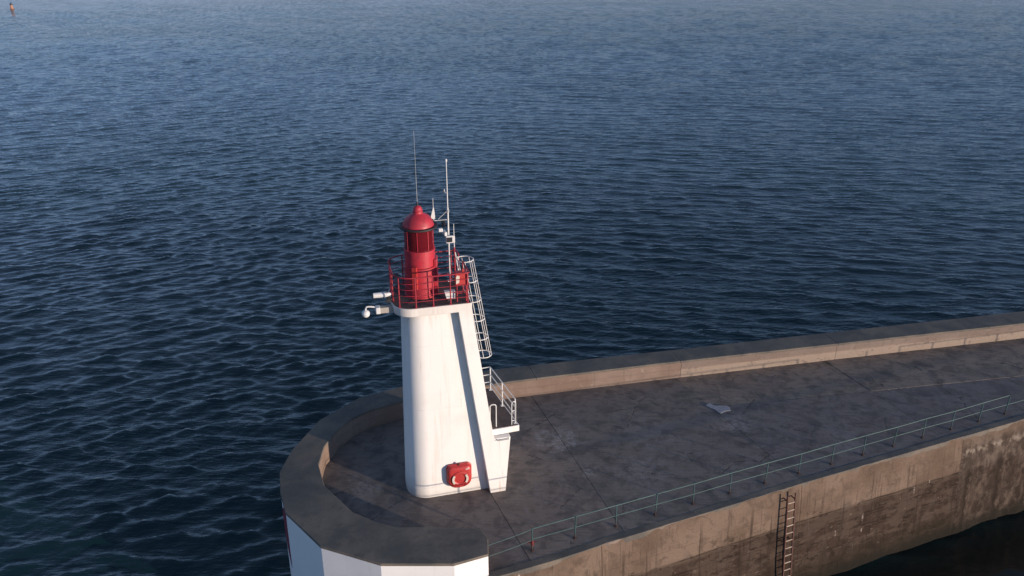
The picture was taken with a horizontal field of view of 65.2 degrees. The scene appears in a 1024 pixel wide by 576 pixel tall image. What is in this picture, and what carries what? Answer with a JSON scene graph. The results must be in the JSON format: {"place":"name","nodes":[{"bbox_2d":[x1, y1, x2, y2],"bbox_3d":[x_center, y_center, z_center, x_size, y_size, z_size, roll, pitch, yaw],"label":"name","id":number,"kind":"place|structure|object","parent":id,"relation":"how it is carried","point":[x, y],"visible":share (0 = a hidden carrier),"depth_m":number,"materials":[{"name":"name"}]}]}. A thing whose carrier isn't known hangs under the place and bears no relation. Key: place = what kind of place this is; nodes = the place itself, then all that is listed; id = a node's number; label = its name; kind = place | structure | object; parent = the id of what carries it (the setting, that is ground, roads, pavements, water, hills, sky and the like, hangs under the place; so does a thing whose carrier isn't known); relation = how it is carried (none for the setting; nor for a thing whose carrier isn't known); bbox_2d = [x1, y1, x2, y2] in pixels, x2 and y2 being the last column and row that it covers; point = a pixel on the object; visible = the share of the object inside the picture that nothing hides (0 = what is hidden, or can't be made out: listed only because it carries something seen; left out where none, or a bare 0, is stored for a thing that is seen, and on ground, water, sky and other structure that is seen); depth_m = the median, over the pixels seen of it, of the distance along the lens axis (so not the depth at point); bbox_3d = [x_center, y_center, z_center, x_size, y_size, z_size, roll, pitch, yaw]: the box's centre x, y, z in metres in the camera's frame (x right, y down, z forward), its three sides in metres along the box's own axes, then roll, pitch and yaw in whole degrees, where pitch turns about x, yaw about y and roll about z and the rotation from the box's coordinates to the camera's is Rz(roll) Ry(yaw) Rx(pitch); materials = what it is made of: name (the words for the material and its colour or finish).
{"place":"outdoors","nodes":[
{"label":"outdoors","id":0,"kind":"place"},
{"bbox_2d":[0,0,1023,575],"bbox_3d":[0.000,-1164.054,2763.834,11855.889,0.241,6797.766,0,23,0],"label":"sea","id":1,"kind":"structure","parent":0,"point":[206,206],"depth_m":74.51,"materials":[{"name":"liquid"}]},
{"bbox_2d":[322,338,1023,571],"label":"pier deck","id":2,"kind":"structure","parent":0,"point":[573,453],"depth_m":31.63,"materials":[{"name":"concrete"}]},
{"bbox_2d":[387,205,518,497],"bbox_3d":[-2.038,2.050,27.640,4.100,10.435,3.064,-6,24,-14],"label":"lighthouse","id":3,"kind":"object","parent":2,"relation":"on","point":[455,410],"visible":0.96,"depth_m":26.95,"materials":[{"name":"white paint"}]},
{"bbox_2d":[362,305,393,317],"bbox_3d":[-4.314,0.724,25.654,1.010,0.392,0.260,-6,24,-14],"label":"dome camera","id":4,"kind":"object","parent":3,"relation":"attached to","point":[380,310],"visible":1,"depth_m":25.57,"materials":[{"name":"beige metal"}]},
{"bbox_2d":[372,292,392,303],"bbox_3d":[-4.148,0.314,25.718,0.669,0.396,0.180,-6,24,-14],"label":"security camera","id":5,"kind":"object","parent":3,"relation":"attached to","point":[388,299],"visible":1,"depth_m":25.62,"materials":[{"name":"white metal"}]},
{"bbox_2d":[414,146,417,205],"bbox_3d":[-2.991,-3.695,24.793,0.060,2.380,0.060,-6,24,-14],"label":"whip antenna","id":6,"kind":"object","parent":3,"relation":"on","point":[416,185],"visible":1,"depth_m":25.02,"materials":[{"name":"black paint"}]},
{"bbox_2d":[433,255,438,293],"bbox_3d":[-2.492,-0.444,26.220,0.120,1.220,0.460,-1,23,-3],"label":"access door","id":7,"kind":"structure","parent":3,"relation":"in","point":[435,261],"depth_m":26.03,"materials":[{"name":"red paint"}]},
{"bbox_2d":[434,159,454,281],"bbox_3d":[-2.240,-2.134,26.417,0.659,4.250,0.344,-17,28,-34],"label":"antenna mast","id":8,"kind":"object","parent":3,"relation":"on","point":[450,239],"visible":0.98,"depth_m":26.51,"materials":[{"name":"white metal"}]},
{"bbox_2d":[431,207,434,219],"bbox_3d":[-2.604,-2.572,26.144,0.159,0.750,0.026,-6,24,-14],"label":"wind vane","id":9,"kind":"object","parent":8,"relation":"attached to","point":[433,215],"visible":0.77,"depth_m":26.21,"materials":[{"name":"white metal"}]},
{"bbox_2d":[444,289,454,300],"bbox_3d":[-2.019,0.238,25.843,0.347,0.335,0.180,-6,24,-14],"label":"equipment box","id":10,"kind":"object","parent":3,"relation":"on","point":[447,295],"visible":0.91,"depth_m":25.77,"materials":[{"name":"white metal"}]},
{"bbox_2d":[453,224,455,271],"bbox_3d":[-1.938,-1.177,26.938,0.060,2.080,0.057,-6,24,-14],"label":"rod antenna","id":11,"kind":"object","parent":3,"relation":"on","point":[454,253],"visible":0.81,"depth_m":26.96,"materials":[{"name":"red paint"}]},
{"bbox_2d":[446,462,471,487],"bbox_3d":[-1.842,6.621,28.137,0.900,1.065,0.292,-6,24,-14],"label":"lifebuoy case","id":12,"kind":"object","parent":3,"relation":"attached to","point":[459,475],"visible":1,"depth_m":28.02,"materials":[{"name":"red plastic"}]},
{"bbox_2d":[454,269,467,301],"bbox_3d":[-1.616,-0.080,25.597,0.420,1.125,0.260,-6,24,-14],"label":"equipment cabinet","id":13,"kind":"object","parent":3,"relation":"on","point":[460,282],"visible":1,"depth_m":25.44,"materials":[{"name":"red metal"}]},
{"bbox_2d":[280,311,1023,575],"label":"parapet wall","id":14,"kind":"structure","parent":2,"relation":"on","point":[328,532],"depth_m":32.29,"materials":[{"name":"concrete"}]},
{"bbox_2d":[706,403,730,413],"bbox_3d":[8.758,5.036,33.811,0.692,0.026,0.929,-17,29,-34],"label":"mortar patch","id":15,"kind":"object","parent":2,"relation":"on","point":[720,409],"visible":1,"depth_m":33.73,"materials":[{"name":"grey concrete"}]},
{"bbox_2d":[488,395,1023,556],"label":"quay railing","id":16,"kind":"object","parent":2,"relation":"on","point":[532,542],"visible":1,"depth_m":28.48,"materials":[{"name":"grey metal"}]},
{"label":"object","id":17,"kind":"structure","parent":0,"visible":0},
{"bbox_2d":[488,415,1023,575],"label":"quay wall","id":18,"kind":"structure","parent":17,"relation":"attached to","point":[851,516],"depth_m":30.24,"materials":[{"name":"concrete"}]},
{"bbox_2d":[780,493,796,575],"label":"quay ladder","id":19,"kind":"object","parent":18,"relation":"attached to","point":[785,540],"visible":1,"depth_m":29.12,"materials":[{"name":"metal"}]}
]}

